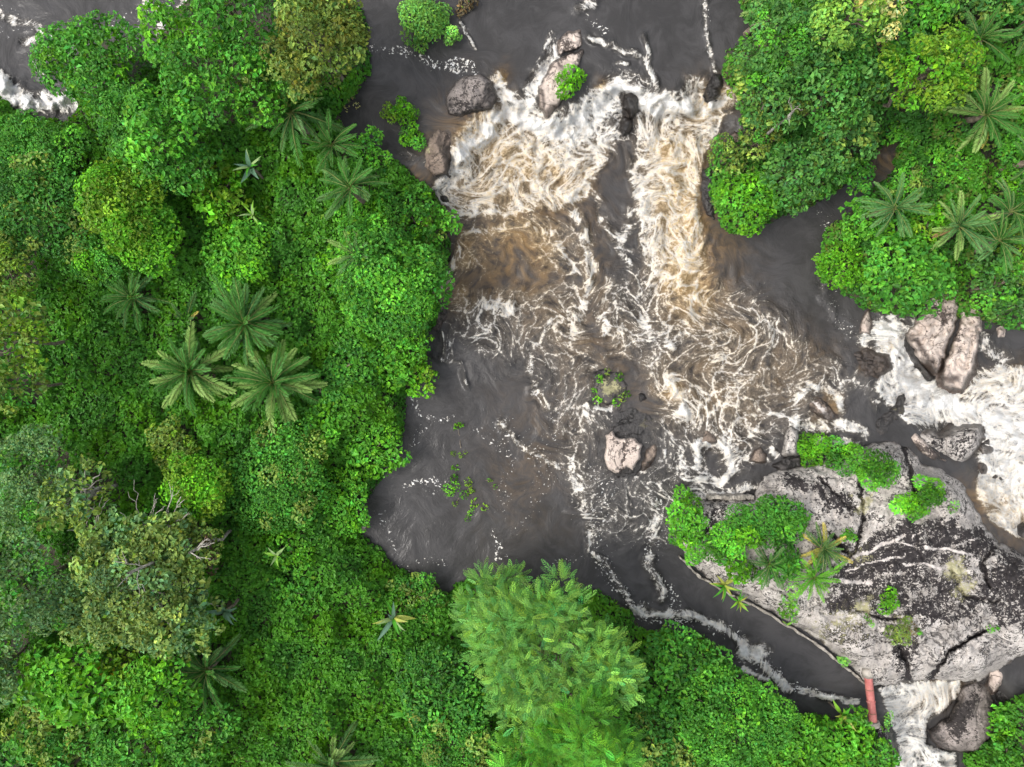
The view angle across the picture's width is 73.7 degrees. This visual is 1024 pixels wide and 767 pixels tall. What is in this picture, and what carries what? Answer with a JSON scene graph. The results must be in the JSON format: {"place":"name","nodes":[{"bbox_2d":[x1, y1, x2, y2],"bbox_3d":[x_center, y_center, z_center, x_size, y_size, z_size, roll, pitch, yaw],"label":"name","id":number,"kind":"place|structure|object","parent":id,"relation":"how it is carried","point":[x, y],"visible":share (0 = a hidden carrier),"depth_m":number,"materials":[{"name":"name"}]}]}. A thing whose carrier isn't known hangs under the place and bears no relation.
{"place":"outdoors","nodes":[
{"label":"outdoors","id":0,"kind":"place"},
{"bbox_2d":[0,0,1023,766],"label":"river water","id":1,"kind":"structure","parent":0,"point":[588,240],"depth_m":47.97,"materials":[{"name":"liquid"}]},
{"bbox_2d":[396,0,453,54],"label":"shrub","id":2,"kind":"object","parent":1,"relation":"on","point":[420,13],"visible":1,"depth_m":44.96,"materials":[{"name":"green plant"}]},
{"bbox_2d":[445,74,497,116],"bbox_3d":[-2.898,-19.916,46.294,4.224,1.931,3.683,0,90,0],"label":"boulder","id":3,"kind":"object","parent":1,"relation":"in","point":[469,94],"visible":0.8,"depth_m":45.79,"materials":[{"name":"stone"}]},
{"bbox_2d":[538,29,583,118],"bbox_3d":[3.446,-21.544,46.300,2.899,1.919,7.251,22,90,0],"label":"boulder","id":4,"kind":"object","parent":1,"relation":"in","point":[568,42],"visible":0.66,"depth_m":45.91,"materials":[{"name":"beige stone"}]},
{"bbox_2d":[604,431,642,472],"bbox_3d":[8.005,4.933,48.154,3.501,1.612,3.905,0,90,0],"label":"rock","id":5,"kind":"object","parent":1,"relation":"in","point":[621,454],"visible":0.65,"depth_m":47.38,"materials":[{"name":"beige stone"}]},
{"bbox_2d":[600,407,653,477],"bbox_3d":[8.213,4.351,48.348,5.386,1.224,5.924,0,90,0],"label":"rock","id":6,"kind":"object","parent":1,"relation":"in","point":[629,423],"visible":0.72,"depth_m":47.93,"materials":[{"name":"stone"}]},
{"bbox_2d":[0,0,1023,766],"bbox_3d":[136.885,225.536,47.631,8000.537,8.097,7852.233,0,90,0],"label":"ground","id":7,"kind":"structure","parent":0,"point":[988,154],"depth_m":46.09,"materials":[{"name":"green plant"}]},
{"bbox_2d":[0,628,34,708],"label":"broadleaf tree","id":8,"kind":"object","parent":7,"relation":"on","point":[5,689],"visible":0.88,"depth_m":40.98,"materials":[{"name":"green plant"}]},
{"bbox_2d":[0,234,39,306],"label":"broadleaf tree","id":9,"kind":"object","parent":7,"relation":"on","point":[7,267],"visible":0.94,"depth_m":42.33,"materials":[{"name":"green plant"}]},
{"bbox_2d":[0,355,71,417],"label":"broadleaf tree","id":10,"kind":"object","parent":7,"relation":"on","point":[34,385],"visible":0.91,"depth_m":40.89,"materials":[{"name":"green plant"}]},
{"bbox_2d":[0,296,78,379],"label":"broadleaf tree","id":11,"kind":"object","parent":7,"relation":"on","point":[26,336],"visible":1,"depth_m":39.31,"materials":[{"name":"green plant"}]},
{"bbox_2d":[0,525,83,639],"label":"broadleaf tree","id":12,"kind":"object","parent":7,"relation":"on","point":[31,579],"visible":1,"depth_m":39.45,"materials":[{"name":"green plant"}]},
{"bbox_2d":[0,423,88,533],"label":"broadleaf tree","id":13,"kind":"object","parent":7,"relation":"on","point":[12,486],"visible":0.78,"depth_m":41.01,"materials":[{"name":"green plant"}]},
{"bbox_2d":[0,697,93,766],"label":"broadleaf tree","id":14,"kind":"object","parent":7,"relation":"on","point":[41,759],"visible":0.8,"depth_m":41.89,"materials":[{"name":"green plant"}]},
{"bbox_2d":[0,108,98,203],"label":"broadleaf tree","id":15,"kind":"object","parent":7,"relation":"on","point":[55,134],"visible":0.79,"depth_m":43.15,"materials":[{"name":"green plant"}]},
{"bbox_2d":[0,148,99,267],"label":"broadleaf tree","id":16,"kind":"object","parent":7,"relation":"on","point":[36,208],"visible":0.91,"depth_m":42.79,"materials":[{"name":"green plant"}]},
{"bbox_2d":[13,635,123,728],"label":"broadleaf tree","id":17,"kind":"object","parent":7,"relation":"on","point":[61,697],"visible":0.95,"depth_m":40.78,"materials":[{"name":"green plant"}]},
{"bbox_2d":[32,452,120,538],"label":"broadleaf tree","id":18,"kind":"object","parent":7,"relation":"on","point":[65,511],"visible":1,"depth_m":40.18,"materials":[{"name":"green plant"}]},
{"bbox_2d":[28,9,143,115],"bbox_3d":[-26.030,-19.615,42.880,7.047,5.289,6.397,0,90,0],"label":"broadleaf tree","id":19,"kind":"object","parent":7,"relation":"on","point":[82,35],"visible":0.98,"depth_m":41.17,"materials":[{"name":"green plant"}]},
{"bbox_2d":[54,220,137,286],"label":"broadleaf tree","id":20,"kind":"object","parent":7,"relation":"on","point":[116,268],"visible":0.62,"depth_m":43.51,"materials":[{"name":"green plant"}]},
{"bbox_2d":[73,156,167,258],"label":"broadleaf tree","id":21,"kind":"object","parent":7,"relation":"on","point":[99,183],"visible":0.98,"depth_m":41.60,"materials":[{"name":"green plant"}]},
{"bbox_2d":[77,707,167,766],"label":"broadleaf tree","id":22,"kind":"object","parent":7,"relation":"on","point":[99,740],"visible":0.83,"depth_m":41.87,"materials":[{"name":"green plant"}]},
{"bbox_2d":[88,73,167,158],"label":"broadleaf tree","id":23,"kind":"object","parent":7,"relation":"on","point":[115,128],"visible":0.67,"depth_m":41.01,"materials":[{"name":"green plant"}]},
{"bbox_2d":[99,265,169,330],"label":"palm","id":24,"kind":"object","parent":7,"relation":"on","point":[136,287],"visible":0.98,"depth_m":44.21,"materials":[{"name":"green plant"}]},
{"bbox_2d":[53,507,225,663],"bbox_3d":[-22.543,12.300,42.663,10.235,7.936,9.429,0,90,0],"label":"broadleaf tree","id":25,"kind":"object","parent":7,"relation":"on","point":[93,624],"visible":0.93,"depth_m":40.17,"materials":[{"name":"green plant"}]},
{"bbox_2d":[102,191,185,278],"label":"broadleaf tree","id":26,"kind":"object","parent":7,"relation":"on","point":[154,237],"visible":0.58,"depth_m":42.63,"materials":[{"name":"green plant"}]},
{"bbox_2d":[110,635,203,738],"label":"broadleaf tree","id":27,"kind":"object","parent":7,"relation":"on","point":[138,704],"visible":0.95,"depth_m":40.81,"materials":[{"name":"green plant"}]},
{"bbox_2d":[111,78,205,183],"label":"broadleaf tree","id":28,"kind":"object","parent":7,"relation":"on","point":[134,140],"visible":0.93,"depth_m":40.02,"materials":[{"name":"green plant"}]},
{"bbox_2d":[136,0,203,66],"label":"broadleaf tree","id":29,"kind":"object","parent":7,"relation":"on","point":[159,14],"visible":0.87,"depth_m":39.30,"materials":[{"name":"green plant"}]},
{"bbox_2d":[144,414,200,471],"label":"shrub","id":30,"kind":"object","parent":7,"relation":"on","point":[161,430],"visible":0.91,"depth_m":44.46,"materials":[{"name":"green plant"}]},
{"bbox_2d":[141,320,236,416],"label":"palm","id":31,"kind":"object","parent":7,"relation":"on","point":[189,372],"visible":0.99,"depth_m":43.60,"materials":[{"name":"green plant"}]},
{"bbox_2d":[153,136,224,196],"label":"broadleaf tree","id":32,"kind":"object","parent":7,"relation":"on","point":[184,171],"visible":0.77,"depth_m":41.70,"materials":[{"name":"green plant"}]},
{"bbox_2d":[160,513,223,580],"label":"broadleaf tree","id":33,"kind":"object","parent":7,"relation":"on","point":[192,568],"visible":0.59,"depth_m":41.37,"materials":[{"name":"green plant"}]},
{"bbox_2d":[151,693,240,766],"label":"broadleaf tree","id":34,"kind":"object","parent":7,"relation":"on","point":[191,752],"visible":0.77,"depth_m":42.70,"materials":[{"name":"green plant"}]},
{"bbox_2d":[157,450,235,523],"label":"broadleaf tree","id":35,"kind":"object","parent":7,"relation":"on","point":[203,494],"visible":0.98,"depth_m":42.34,"materials":[{"name":"green plant"}]},
{"bbox_2d":[164,630,247,714],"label":"palm","id":36,"kind":"object","parent":7,"relation":"on","point":[207,673],"visible":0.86,"depth_m":42.83,"materials":[{"name":"green plant"}]},
{"bbox_2d":[148,24,270,130],"bbox_3d":[-17.560,-17.889,41.559,6.770,6.999,6.052,0,90,0],"label":"broadleaf tree","id":37,"kind":"object","parent":7,"relation":"on","point":[241,59],"visible":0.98,"depth_m":39.30,"materials":[{"name":"green plant"}]},
{"bbox_2d":[187,162,251,226],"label":"tree","id":38,"kind":"object","parent":7,"relation":"on","point":[223,197],"visible":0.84,"depth_m":43.85,"materials":[{"name":"green plant"}]},
{"bbox_2d":[74,0,371,69],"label":"bank grass","id":39,"kind":"structure","parent":7,"relation":"on","point":[367,61],"depth_m":44.72,"materials":[{"name":"green plant"}]},
{"bbox_2d":[189,0,276,51],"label":"broadleaf tree","id":40,"kind":"object","parent":7,"relation":"on","point":[229,22],"visible":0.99,"depth_m":38.84,"materials":[{"name":"green plant"}]},
{"bbox_2d":[199,209,274,294],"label":"broadleaf tree","id":41,"kind":"object","parent":7,"relation":"on","point":[245,257],"visible":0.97,"depth_m":44.41,"materials":[{"name":"green plant"}]},
{"bbox_2d":[0,66,478,766],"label":"creeping vines","id":42,"kind":"object","parent":7,"relation":"on","point":[82,320],"visible":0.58,"depth_m":45.14,"materials":[{"name":"green plant"}]},
{"bbox_2d":[202,274,291,366],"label":"palm","id":43,"kind":"object","parent":7,"relation":"on","point":[238,315],"visible":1,"depth_m":43.36,"materials":[{"name":"green plant"}]},
{"bbox_2d":[233,67,295,127],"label":"broadleaf tree","id":44,"kind":"object","parent":7,"relation":"on","point":[246,92],"visible":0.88,"depth_m":40.37,"materials":[{"name":"green plant"}]},
{"bbox_2d":[221,339,327,433],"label":"palm","id":45,"kind":"object","parent":7,"relation":"on","point":[277,383],"visible":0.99,"depth_m":43.35,"materials":[{"name":"green plant"}]},
{"bbox_2d":[218,414,331,535],"bbox_3d":[-15.373,5.865,45.042,7.289,4.058,8.127,0,90,0],"label":"broadleaf tree","id":46,"kind":"object","parent":7,"relation":"on","point":[298,458],"visible":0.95,"depth_m":43.77,"materials":[{"name":"green plant"}]},
{"bbox_2d":[261,527,315,576],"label":"shrub","id":47,"kind":"object","parent":7,"relation":"on","point":[288,560],"visible":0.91,"depth_m":44.82,"materials":[{"name":"green plant"}]},
{"bbox_2d":[260,564,326,618],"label":"shrub","id":48,"kind":"object","parent":7,"relation":"on","point":[294,589],"visible":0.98,"depth_m":45.05,"materials":[{"name":"green plant"}]},
{"bbox_2d":[245,71,347,168],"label":"palm","id":49,"kind":"object","parent":7,"relation":"on","point":[297,121],"visible":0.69,"depth_m":41.96,"materials":[{"name":"green plant"}]},
{"bbox_2d":[282,397,343,459],"bbox_3d":[-13.166,3.012,45.478,4.346,1.786,4.312,0,90,0],"label":"shrub","id":50,"kind":"object","parent":7,"relation":"on","point":[330,430],"visible":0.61,"depth_m":44.96,"materials":[{"name":"green plant"}]},
{"bbox_2d":[259,0,371,103],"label":"broadleaf tree","id":51,"kind":"object","parent":7,"relation":"on","point":[338,20],"visible":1,"depth_m":38.32,"materials":[{"name":"green plant"}]},
{"bbox_2d":[298,108,364,186],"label":"palm","id":52,"kind":"object","parent":7,"relation":"on","point":[335,145],"visible":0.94,"depth_m":42.75,"materials":[{"name":"green plant"}]},
{"bbox_2d":[285,720,379,766],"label":"palm","id":53,"kind":"object","parent":7,"relation":"on","point":[336,757],"visible":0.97,"depth_m":43.80,"materials":[{"name":"green plant"}]},
{"bbox_2d":[302,466,370,539],"bbox_3d":[-11.917,8.195,46.378,4.944,2.340,5.284,0,90,0],"label":"shrub","id":54,"kind":"object","parent":7,"relation":"on","point":[339,505],"visible":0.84,"depth_m":45.71,"materials":[{"name":"green plant"}]},
{"bbox_2d":[321,328,383,388],"bbox_3d":[-10.558,-1.542,45.827,4.344,2.035,4.498,0,90,0],"label":"shrub","id":55,"kind":"object","parent":7,"relation":"on","point":[340,349],"visible":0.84,"depth_m":45.11,"materials":[{"name":"green plant"}]},
{"bbox_2d":[316,156,391,219],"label":"palm","id":56,"kind":"object","parent":7,"relation":"on","point":[351,188],"visible":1,"depth_m":41.66,"materials":[{"name":"green plant"}]},
{"bbox_2d":[339,409,411,480],"bbox_3d":[-9.445,4.331,46.618,4.559,2.229,4.427,-26,90,0],"label":"shrub","id":57,"kind":"object","parent":7,"relation":"on","point":[362,448],"visible":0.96,"depth_m":45.92,"materials":[{"name":"green plant"}]},
{"bbox_2d":[331,212,449,344],"bbox_3d":[-7.562,-6.569,43.952,7.353,6.518,8.316,0,90,0],"label":"broadleaf tree","id":58,"kind":"object","parent":7,"relation":"on","point":[368,268],"visible":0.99,"depth_m":41.81,"materials":[{"name":"green plant"}]},
{"bbox_2d":[360,313,434,393],"bbox_3d":[-8.037,-2.085,46.068,4.255,2.554,5.143,34,90,0],"label":"shrub","id":59,"kind":"object","parent":7,"relation":"on","point":[392,350],"visible":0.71,"depth_m":45.30,"materials":[{"name":"green plant"}]},
{"bbox_2d":[366,181,436,244],"bbox_3d":[-7.291,-11.143,45.367,4.737,3.862,4.193,0,90,0],"label":"shrub","id":60,"kind":"object","parent":7,"relation":"on","point":[403,218],"visible":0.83,"depth_m":44.37,"materials":[{"name":"green plant"}]},
{"bbox_2d":[385,572,448,627],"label":"shrub","id":61,"kind":"object","parent":7,"relation":"on","point":[428,588],"visible":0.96,"depth_m":46.17,"materials":[{"name":"green plant"}]},
{"bbox_2d":[394,642,491,736],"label":"broadleaf tree","id":62,"kind":"object","parent":7,"relation":"on","point":[438,680],"visible":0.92,"depth_m":43.47,"materials":[{"name":"green plant"}]},
{"bbox_2d":[411,705,521,766],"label":"broadleaf tree","id":63,"kind":"object","parent":7,"relation":"on","point":[461,746],"visible":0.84,"depth_m":43.45,"materials":[{"name":"green plant"}]},
{"bbox_2d":[448,558,532,647],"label":"feathery tree","id":64,"kind":"object","parent":7,"relation":"on","point":[490,581],"visible":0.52,"depth_m":43.52,"materials":[{"name":"green plant"}]},
{"bbox_2d":[485,719,566,766],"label":"feathery tree","id":65,"kind":"object","parent":7,"relation":"on","point":[520,761],"visible":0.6,"depth_m":39.14,"materials":[{"name":"green plant"}]},
{"bbox_2d":[457,559,649,741],"bbox_3d":[2.255,15.576,42.365,10.111,10.103,9.931,-24,90,0],"label":"feathery tree","id":66,"kind":"object","parent":7,"relation":"on","point":[520,616],"visible":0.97,"depth_m":39.00,"materials":[{"name":"green plant"}]},
{"bbox_2d":[521,679,646,766],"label":"feathery tree","id":67,"kind":"object","parent":7,"relation":"on","point":[583,739],"visible":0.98,"depth_m":37.78,"materials":[{"name":"green plant"}]},
{"bbox_2d":[627,696,708,766],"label":"broadleaf tree","id":68,"kind":"object","parent":7,"relation":"on","point":[667,736],"visible":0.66,"depth_m":43.83,"materials":[{"name":"green plant"}]},
{"bbox_2d":[637,619,735,730],"bbox_3d":[11.082,19.022,45.078,6.235,4.501,6.554,19,90,0],"label":"broadleaf tree","id":69,"kind":"object","parent":7,"relation":"on","point":[683,674],"visible":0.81,"depth_m":43.60,"materials":[{"name":"green plant"}]},
{"bbox_2d":[676,663,801,766],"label":"broadleaf tree","id":70,"kind":"object","parent":7,"relation":"on","point":[750,693],"visible":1,"depth_m":42.62,"materials":[{"name":"green plant"}]},
{"bbox_2d":[711,168,784,237],"bbox_3d":[15.761,-12.279,46.016,4.307,3.449,4.607,44,90,0],"label":"shrub","id":71,"kind":"object","parent":7,"relation":"on","point":[749,205],"visible":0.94,"depth_m":44.97,"materials":[{"name":"green plant"}]},
{"bbox_2d":[476,584,1023,766],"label":"bank undergrowth","id":72,"kind":"object","parent":7,"relation":"on","point":[977,755],"visible":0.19,"depth_m":46.52,"materials":[{"name":"green plant"}]},
{"bbox_2d":[726,50,822,134],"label":"broadleaf tree","id":73,"kind":"object","parent":7,"relation":"on","point":[776,93],"visible":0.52,"depth_m":41.41,"materials":[{"name":"green plant"}]},
{"bbox_2d":[733,0,832,89],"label":"broadleaf tree","id":74,"kind":"object","parent":7,"relation":"on","point":[784,8],"visible":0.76,"depth_m":39.99,"materials":[{"name":"green plant"}]},
{"bbox_2d":[746,713,827,766],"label":"broadleaf tree","id":75,"kind":"object","parent":7,"relation":"on","point":[788,752],"visible":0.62,"depth_m":43.87,"materials":[{"name":"green plant"}]},
{"bbox_2d":[759,136,845,217],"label":"broadleaf tree","id":76,"kind":"object","parent":7,"relation":"on","point":[789,186],"visible":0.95,"depth_m":42.91,"materials":[{"name":"green plant"}]},
{"bbox_2d":[786,0,869,79],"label":"broadleaf tree","id":77,"kind":"object","parent":7,"relation":"on","point":[800,14],"visible":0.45,"depth_m":38.87,"materials":[{"name":"green plant"}]},
{"bbox_2d":[811,238,869,289],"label":"shrub","id":78,"kind":"object","parent":7,"relation":"on","point":[837,254],"visible":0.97,"depth_m":45.66,"materials":[{"name":"green plant"}]},
{"bbox_2d":[810,704,874,766],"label":"shrub","id":79,"kind":"object","parent":7,"relation":"on","point":[847,749],"visible":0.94,"depth_m":45.59,"materials":[{"name":"green plant"}]},
{"bbox_2d":[794,29,896,141],"bbox_3d":[19.272,-17.819,41.825,5.301,7.049,5.870,45,90,0],"label":"broadleaf tree","id":80,"kind":"object","parent":7,"relation":"on","point":[857,64],"visible":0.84,"depth_m":39.37,"materials":[{"name":"green plant"}]},
{"bbox_2d":[807,108,883,178],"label":"broadleaf tree","id":81,"kind":"object","parent":7,"relation":"on","point":[841,144],"visible":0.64,"depth_m":42.41,"materials":[{"name":"green plant"}]},
{"bbox_2d":[673,441,1023,685],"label":"rock outcrop","id":82,"kind":"object","parent":7,"relation":"on","point":[956,580],"visible":0.6,"depth_m":46.18,"materials":[{"name":"grey stone"}]},
{"bbox_2d":[665,483,710,566],"bbox_3d":[11.898,9.706,46.571,2.899,3.727,5.697,0,90,0],"label":"shrub","id":83,"kind":"object","parent":82,"relation":"on","point":[680,533],"visible":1,"depth_m":45.81,"materials":[{"name":"green plant"}]},
{"bbox_2d":[703,520,748,568],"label":"shrub","id":84,"kind":"object","parent":82,"relation":"on","point":[731,548],"visible":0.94,"depth_m":45.23,"materials":[{"name":"green plant"}]},
{"bbox_2d":[752,494,812,550],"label":"shrub","id":85,"kind":"object","parent":82,"relation":"on","point":[788,521],"visible":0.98,"depth_m":44.99,"materials":[{"name":"green plant"}]},
{"bbox_2d":[797,431,863,476],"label":"shrub","id":86,"kind":"object","parent":82,"relation":"on","point":[831,454],"visible":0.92,"depth_m":47.15,"materials":[{"name":"green plant"}]},
{"bbox_2d":[845,445,901,491],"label":"shrub","id":87,"kind":"object","parent":82,"relation":"on","point":[869,465],"visible":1,"depth_m":44.98,"materials":[{"name":"green plant"}]},
{"bbox_2d":[888,473,947,522],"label":"shrub","id":88,"kind":"object","parent":82,"relation":"on","point":[928,492],"visible":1,"depth_m":45.14,"materials":[{"name":"green plant"}]},
{"bbox_2d":[809,0,906,64],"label":"broadleaf tree","id":89,"kind":"object","parent":7,"relation":"on","point":[876,6],"visible":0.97,"depth_m":36.78,"materials":[{"name":"green plant"}]},
{"bbox_2d":[838,191,886,251],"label":"shrub","id":90,"kind":"object","parent":7,"relation":"on","point":[868,232],"visible":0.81,"depth_m":45.38,"materials":[{"name":"green plant"}]},
{"bbox_2d":[708,0,1023,331],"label":"forest undergrowth","id":91,"kind":"object","parent":7,"relation":"on","point":[947,123],"visible":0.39,"depth_m":45.32,"materials":[{"name":"green plant"}]},
{"bbox_2d":[855,172,935,237],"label":"palm","id":92,"kind":"object","parent":7,"relation":"on","point":[884,210],"visible":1,"depth_m":42.85,"materials":[{"name":"green plant"}]},
{"bbox_2d":[860,232,957,320],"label":"broadleaf tree","id":93,"kind":"object","parent":7,"relation":"on","point":[921,294],"visible":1,"depth_m":43.21,"materials":[{"name":"green plant"}]},
{"bbox_2d":[873,21,988,113],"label":"broadleaf tree","id":94,"kind":"object","parent":7,"relation":"on","point":[956,75],"visible":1,"depth_m":38.12,"materials":[{"name":"green plant"}]},
{"bbox_2d":[905,277,958,376],"bbox_3d":[30.057,-4.968,47.561,4.544,2.598,8.281,19,90,0],"label":"boulder","id":95,"kind":"object","parent":7,"relation":"on","point":[928,336],"visible":0.59,"depth_m":46.58,"materials":[{"name":"beige stone"}]},
{"bbox_2d":[920,423,985,461],"bbox_3d":[31.607,4.593,48.744,6.214,2.033,3.626,0,90,0],"label":"boulder","id":96,"kind":"object","parent":7,"relation":"on","point":[962,442],"visible":0.68,"depth_m":48.12,"materials":[{"name":"grey stone"}]},
{"bbox_2d":[924,137,985,192],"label":"shrub","id":97,"kind":"object","parent":7,"relation":"on","point":[960,165],"visible":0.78,"depth_m":45.59,"materials":[{"name":"green plant"}]},
{"bbox_2d":[936,302,982,393],"bbox_3d":[32.430,-3.280,47.920,3.559,2.281,8.211,19,90,0],"label":"boulder","id":98,"kind":"object","parent":7,"relation":"on","point":[957,373],"visible":0.71,"depth_m":47.13,"materials":[{"name":"beige stone"}]},
{"bbox_2d":[928,683,994,752],"bbox_3d":[33.365,24.753,49.686,5.910,2.348,6.401,0,90,0],"label":"boulder","id":99,"kind":"object","parent":7,"relation":"on","point":[961,728],"visible":0.75,"depth_m":49.02,"materials":[{"name":"stone"}]},
{"bbox_2d":[927,190,1002,259],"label":"palm","id":100,"kind":"object","parent":7,"relation":"on","point":[953,228],"visible":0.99,"depth_m":42.52,"materials":[{"name":"green plant"}]},
{"bbox_2d":[942,67,1023,152],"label":"palm","id":101,"kind":"object","parent":7,"relation":"on","point":[983,119],"visible":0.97,"depth_m":42.02,"materials":[{"name":"green plant"}]},
{"bbox_2d":[954,4,1021,68],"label":"palm","id":102,"kind":"object","parent":7,"relation":"on","point":[983,34],"visible":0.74,"depth_m":41.73,"materials":[{"name":"green plant"}]},
{"bbox_2d":[966,251,1023,319],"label":"broadleaf tree","id":103,"kind":"object","parent":7,"relation":"on","point":[988,288],"visible":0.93,"depth_m":43.53,"materials":[{"name":"green plant"}]},
{"bbox_2d":[969,210,1023,275],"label":"palm","id":104,"kind":"object","parent":7,"relation":"on","point":[1000,234],"visible":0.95,"depth_m":42.57,"materials":[{"name":"green plant"}]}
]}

